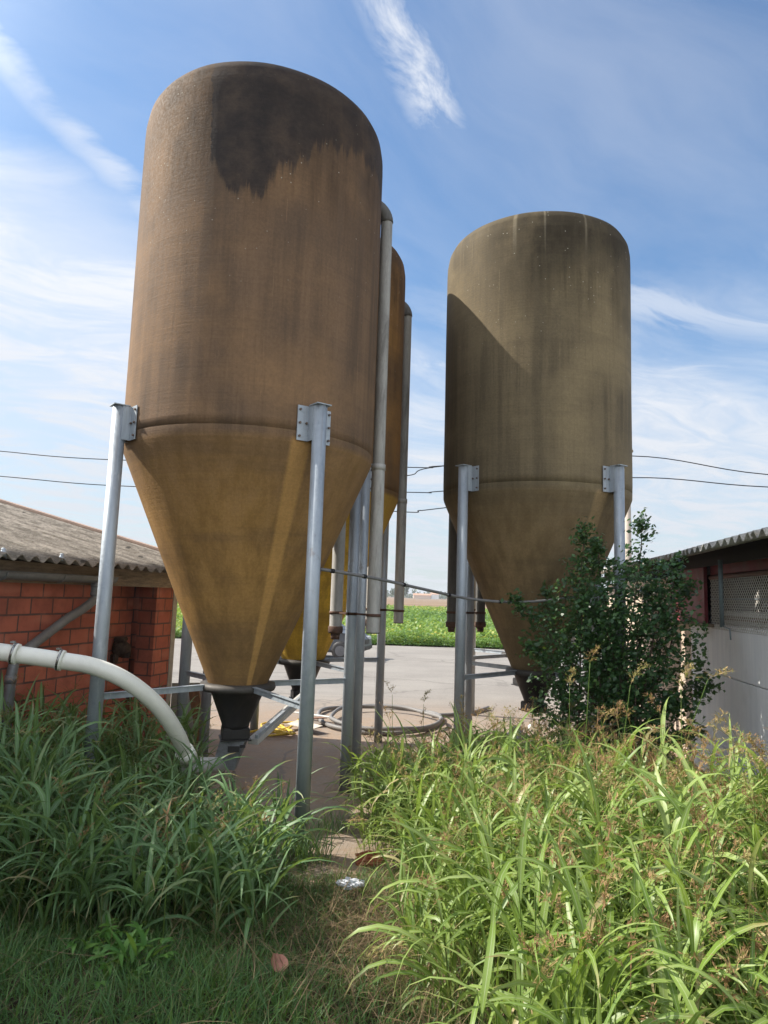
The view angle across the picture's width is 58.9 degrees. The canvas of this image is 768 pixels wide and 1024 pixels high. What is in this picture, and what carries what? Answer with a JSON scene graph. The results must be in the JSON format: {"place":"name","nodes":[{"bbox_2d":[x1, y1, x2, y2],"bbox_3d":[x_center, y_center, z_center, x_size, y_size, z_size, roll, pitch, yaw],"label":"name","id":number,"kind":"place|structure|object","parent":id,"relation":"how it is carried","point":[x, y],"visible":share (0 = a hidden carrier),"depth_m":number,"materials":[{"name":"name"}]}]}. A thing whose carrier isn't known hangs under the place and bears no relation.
{"place":"outdoors","nodes":[
{"label":"outdoors","id":0,"kind":"place"},
{"bbox_2d":[171,683,201,738],"bbox_3d":[-2.640,2.676,9.132,0.440,0.737,0.178,4,-7,-20],"label":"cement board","id":1,"kind":"object","parent":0,"point":[174,698],"visible":0.07,"depth_m":9.10,"materials":[{"name":"grey concrete"}]},
{"bbox_2d":[0,597,758,1023],"bbox_3d":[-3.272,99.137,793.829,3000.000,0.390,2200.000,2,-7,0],"label":"ground","id":2,"kind":"structure","parent":0,"point":[390,601],"depth_m":3.06,"materials":[{"name":"green plant"}]},
{"bbox_2d":[65,914,129,962],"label":"broadleaf herb","id":3,"kind":"object","parent":2,"relation":"on","point":[95,945],"visible":0.76,"depth_m":3.25,"materials":[{"name":"green plant"}]},
{"bbox_2d":[85,921,179,990],"bbox_3d":[-1.129,1.943,3.039,0.381,0.227,0.429,5,-8,-25],"label":"broadleaf herb","id":4,"kind":"object","parent":2,"relation":"on","point":[139,944],"visible":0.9,"depth_m":3.03,"materials":[{"name":"green plant"}]},
{"bbox_2d":[111,796,214,937],"bbox_3d":[-1.099,1.822,3.460,0.530,0.725,0.144,4,-7,-15],"label":"withered weed","id":5,"kind":"object","parent":2,"relation":"on","point":[167,815],"visible":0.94,"depth_m":3.44,"materials":[{"name":"green plant"}]},
{"bbox_2d":[0,834,549,1023],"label":"dry straw","id":6,"kind":"object","parent":2,"relation":"on","point":[361,942],"visible":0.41,"depth_m":3.23,"materials":[{"name":"beige plant"}]},
{"bbox_2d":[271,953,287,972],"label":"dry leaf","id":7,"kind":"object","parent":2,"relation":"on","point":[283,959],"visible":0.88,"depth_m":3.00,"materials":[{"name":"brown plant"}]},
{"bbox_2d":[260,810,354,869],"bbox_3d":[-0.551,2.389,4.911,0.753,0.438,0.681,2,-7,0],"label":"grass tuft","id":8,"kind":"object","parent":2,"relation":"on","point":[299,855],"visible":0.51,"depth_m":4.94,"materials":[{"name":"green plant"}]},
{"bbox_2d":[336,877,364,889],"bbox_3d":[-0.216,2.384,4.361,0.188,0.069,0.111,2,-7,0],"label":"plastic scrap","id":9,"kind":"object","parent":2,"relation":"on","point":[352,881],"visible":0.81,"depth_m":4.34,"materials":[{"name":"white plastic"}]},
{"bbox_2d":[4,638,710,885],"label":"yard","id":10,"kind":"structure","parent":2,"relation":"on","point":[412,673],"depth_m":11.09,"materials":[{"name":"concrete"}]},
{"bbox_2d":[0,499,176,764],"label":"brick shed","id":11,"kind":"structure","parent":10,"relation":"on","point":[49,569],"depth_m":7.08,"materials":[{"name":"brick"}]},
{"bbox_2d":[0,670,356,953],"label":"tall weeds","id":12,"kind":"object","parent":10,"relation":"on","point":[39,791],"visible":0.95,"depth_m":4.02,"materials":[{"name":"green plant"}]},
{"bbox_2d":[189,691,200,742],"bbox_3d":[-2.419,2.657,8.833,0.125,0.742,0.294,-3,-9,36],"label":"timber plank","id":13,"kind":"object","parent":10,"relation":"on","point":[195,702],"visible":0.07,"depth_m":8.80,"materials":[{"name":"brown wood"}]},
{"bbox_2d":[179,741,246,814],"bbox_3d":[-1.506,2.364,6.026,0.657,0.653,0.341,6,-8,-32],"label":"auger boot","id":14,"kind":"object","parent":10,"relation":"on","point":[236,749],"visible":0.56,"depth_m":6.07,"materials":[{"name":"metal"}]},
{"bbox_2d":[0,641,197,767],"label":"auger pipe","id":15,"kind":"object","parent":14,"relation":"attached to","point":[146,695],"visible":0.91,"depth_m":5.17,"materials":[{"name":"beige plastic"}]},
{"bbox_2d":[78,61,392,856],"bbox_3d":[-1.203,-0.628,6.503,2.453,6.750,2.324,2,-7,0],"label":"feed silo","id":16,"kind":"object","parent":10,"relation":"on","point":[248,429],"visible":1,"depth_m":5.68,"materials":[{"name":"brown metal"}]},
{"bbox_2d":[209,831,307,876],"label":"grass tuft","id":17,"kind":"object","parent":10,"relation":"on","point":[284,855],"visible":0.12,"depth_m":4.79,"materials":[{"name":"green plant"}]},
{"bbox_2d":[248,694,299,744],"bbox_3d":[-1.047,2.346,6.895,0.100,0.930,1.340,0,-7,15],"label":"conveyor trough","id":18,"kind":"object","parent":10,"relation":"on","point":[264,731],"visible":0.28,"depth_m":6.62,"materials":[{"name":"grey metal"}]},
{"bbox_2d":[250,719,298,736],"bbox_3d":[-1.512,3.095,9.771,0.730,0.092,1.368,0,-7,12],"label":"rope","id":19,"kind":"object","parent":10,"relation":"on","point":[282,730],"visible":0.49,"depth_m":9.50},
{"bbox_2d":[287,720,321,729],"bbox_3d":[-1.152,3.085,9.843,0.550,0.042,0.219,-5,-10,43],"label":"scrap piece","id":20,"kind":"object","parent":19,"relation":"on","point":[296,724],"visible":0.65,"depth_m":9.85,"materials":[{"name":"white plastic"}]},
{"bbox_2d":[198,247,411,775],"bbox_3d":[-0.896,-0.320,8.934,2.454,6.750,2.324,2,-7,0],"label":"feed silo","id":21,"kind":"object","parent":10,"relation":"on","point":[397,414],"visible":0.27,"depth_m":8.58,"materials":[{"name":"yellow metal"}]},
{"bbox_2d":[293,711,334,717],"bbox_3d":[-1.106,3.190,10.687,0.750,0.017,0.070,-2,-8,28],"label":"scrap piece","id":22,"kind":"object","parent":10,"relation":"on","point":[315,715],"visible":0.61,"depth_m":10.62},
{"bbox_2d":[289,804,360,837],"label":"grass tuft","id":23,"kind":"object","parent":10,"relation":"on","point":[337,822],"visible":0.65,"depth_m":5.66,"materials":[{"name":"green plant"}]},
{"bbox_2d":[328,624,371,657],"bbox_3d":[-2.189,3.925,21.476,3.423,1.273,1.634,0,-7,14],"label":"parked car","id":24,"kind":"object","parent":10,"relation":"on","point":[337,649],"visible":0.24,"depth_m":20.54,"materials":[{"name":"grey paint"}]},
{"bbox_2d":[355,850,386,866],"bbox_3d":[-0.098,2.566,5.008,0.239,0.125,0.157,2,-7,0],"label":"brick chunk","id":25,"kind":"object","parent":10,"relation":"on","point":[368,857],"visible":0.62,"depth_m":4.96,"materials":[{"name":"red brick"}]},
{"bbox_2d":[381,680,397,750],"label":"seeding weed","id":26,"kind":"object","parent":10,"relation":"on","point":[392,708],"visible":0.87,"depth_m":6.62,"materials":[{"name":"beige plant"}]},
{"bbox_2d":[317,704,489,735],"bbox_3d":[0.128,3.332,11.342,2.220,0.143,3.365,-2,-8,29],"label":"hose coil","id":27,"kind":"object","parent":10,"relation":"on","point":[398,729],"visible":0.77,"depth_m":10.35,"materials":[{"name":"grey rubber"}]},
{"bbox_2d":[420,689,430,719],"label":"seeding weed","id":28,"kind":"object","parent":10,"relation":"on","point":[425,693],"visible":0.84,"depth_m":6.44,"materials":[{"name":"beige plant"}]},
{"bbox_2d":[472,578,591,735],"bbox_3d":[2.272,0.046,11.060,2.325,6.750,2.426,2,-7,0],"label":"feed silo","id":29,"kind":"object","parent":10,"relation":"on","point":[500,654],"visible":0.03,"depth_m":11.46,"materials":[{"name":"grey metal"}]},
{"bbox_2d":[443,211,632,749],"bbox_3d":[1.909,-0.263,8.645,2.326,6.750,2.453,2,-7,0],"label":"feed silo","id":30,"kind":"object","parent":10,"relation":"on","point":[538,438],"visible":0.93,"depth_m":7.75,"materials":[{"name":"brown metal"}]},
{"bbox_2d":[320,568,616,603],"bbox_3d":[0.911,0.750,6.531,3.656,0.246,0.427,7,-8,-34],"label":"slung conduit","id":31,"kind":"object","parent":30,"relation":"attached to","point":[365,576],"visible":0.73,"depth_m":6.22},
{"bbox_2d":[500,507,725,781],"bbox_3d":[2.323,1.457,7.077,2.346,2.990,1.688,2,-7,0],"label":"dark bush","id":32,"kind":"object","parent":10,"relation":"on","point":[608,684],"visible":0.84,"depth_m":6.74,"materials":[{"name":"green plant"}]},
{"bbox_2d":[601,527,767,784],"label":"panel shed","id":33,"kind":"structure","parent":10,"relation":"on","point":[731,572],"depth_m":7.34,"materials":[{"name":"white paint"}]},
{"bbox_2d":[348,813,374,873],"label":"seeding weed","id":34,"kind":"object","parent":2,"relation":"on","point":[354,819],"visible":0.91,"depth_m":4.76,"materials":[{"name":"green plant"}]},
{"bbox_2d":[360,936,441,1021],"bbox_3d":[0.067,1.886,2.732,0.332,0.350,0.129,4,-7,-20],"label":"seeding weed","id":35,"kind":"object","parent":2,"relation":"on","point":[382,952],"visible":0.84,"depth_m":2.73,"materials":[{"name":"brown plant"}]},
{"bbox_2d":[404,582,408,595],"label":"field tree","id":36,"kind":"object","parent":2,"relation":"on","point":[406,589],"visible":0.35,"depth_m":415.37,"materials":[{"name":"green plant"}]},
{"bbox_2d":[387,589,446,598],"bbox_3d":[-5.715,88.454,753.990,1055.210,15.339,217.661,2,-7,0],"label":"distant woodland","id":37,"kind":"object","parent":2,"relation":"on","point":[410,595],"visible":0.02,"depth_m":698.32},
{"bbox_2d":[413,593,430,598],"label":"distant farmhouse","id":38,"kind":"object","parent":2,"relation":"on","point":[420,596],"visible":0.91,"depth_m":630.32,"materials":[{"name":"beige paint"}]},
{"bbox_2d":[430,592,438,598],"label":"distant farmhouse","id":39,"kind":"object","parent":2,"relation":"on","point":[434,596],"visible":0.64,"depth_m":631.35,"materials":[{"name":"white paint"}]},
{"bbox_2d":[317,691,767,1023],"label":"tall weeds","id":40,"kind":"object","parent":2,"relation":"on","point":[600,864],"visible":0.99,"depth_m":2.68,"materials":[{"name":"green plant"}]},
{"bbox_2d":[561,667,575,768],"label":"seeding weed","id":41,"kind":"object","parent":2,"relation":"on","point":[573,669],"visible":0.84,"depth_m":4.39,"materials":[{"name":"brown plant"}]},
{"bbox_2d":[584,646,601,762],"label":"seeding weed","id":42,"kind":"object","parent":2,"relation":"on","point":[597,648],"visible":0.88,"depth_m":4.31,"materials":[{"name":"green plant"}]},
{"bbox_2d":[595,661,659,777],"bbox_3d":[1.501,1.681,4.118,0.548,1.533,0.118,3,-7,-7],"label":"seeding weed","id":43,"kind":"object","parent":2,"relation":"on","point":[638,668],"visible":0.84,"depth_m":4.20,"materials":[{"name":"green plant"}]},
{"bbox_2d":[625,448,632,581],"bbox_3d":[10.077,1.483,28.069,0.482,8.550,0.318,-2,-8,28],"label":"utility pole","id":44,"kind":"object","parent":2,"relation":"on","point":[627,534],"visible":0.16,"depth_m":28.04,"materials":[{"name":"white plastic"}]},
{"bbox_2d":[0,476,767,492],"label":"power line","id":45,"kind":"object","parent":44,"relation":"attached to","point":[433,491],"visible":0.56,"depth_m":28.35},
{"bbox_2d":[0,451,767,474],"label":"power line","id":46,"kind":"object","parent":44,"relation":"attached to","point":[433,466],"visible":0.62,"depth_m":28.44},
{"bbox_2d":[394,507,445,512],"bbox_3d":[1.147,-0.586,30.193,18.736,1.256,0.263,0,-7,12],"label":"power line","id":47,"kind":"object","parent":44,"relation":"attached to","point":[423,510],"visible":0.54,"depth_m":29.87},
{"bbox_2d":[407,466,443,475],"bbox_3d":[5.290,-2.075,29.450,10.341,1.068,0.336,0,-7,12],"label":"power line","id":48,"kind":"object","parent":44,"relation":"attached to","point":[424,468],"visible":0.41,"depth_m":30.04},
{"bbox_2d":[672,662,716,780],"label":"seeding weed","id":49,"kind":"object","parent":2,"relation":"on","point":[685,672],"visible":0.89,"depth_m":4.01,"materials":[{"name":"brown plant"}]},
{"bbox_2d":[676,666,732,785],"bbox_3d":[1.788,1.634,3.871,0.492,1.504,0.234,2,-7,0],"label":"seeding weed","id":50,"kind":"object","parent":2,"relation":"on","point":[723,672],"visible":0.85,"depth_m":3.94,"materials":[{"name":"brown plant"}]},
{"bbox_2d":[705,722,758,894],"bbox_3d":[1.652,1.589,3.147,0.330,1.206,0.185,5,-8,-27],"label":"seeding weed","id":51,"kind":"object","parent":2,"relation":"on","point":[727,731],"visible":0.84,"depth_m":3.19,"materials":[{"name":"brown plant"}]},
{"bbox_2d":[718,747,767,872],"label":"seeding weed","id":52,"kind":"object","parent":2,"relation":"on","point":[730,749],"visible":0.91,"depth_m":2.91,"materials":[{"name":"brown plant"}]},
{"bbox_2d":[0,0,767,596],"label":"sky","id":53,"kind":"structure","parent":0,"point":[647,119],"materials":[{"name":"blue"}]},
{"bbox_2d":[175,601,603,648],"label":"crop field","id":54,"kind":"structure","parent":0,"point":[433,619],"depth_m":32.97,"materials":[{"name":"green plant"}]},
{"bbox_2d":[175,616,607,649],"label":"field floor","id":55,"kind":"structure","parent":0,"point":[480,645],"depth_m":27.93,"materials":[{"name":"brown soil"}]},
{"bbox_2d":[500,726,531,752],"bbox_3d":[1.690,2.926,8.607,0.477,0.380,0.461,2,-7,0],"label":"feed sack","id":56,"kind":"object","parent":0,"point":[518,736],"visible":0.12,"depth_m":8.56,"materials":[{"name":"grey"}]}
]}

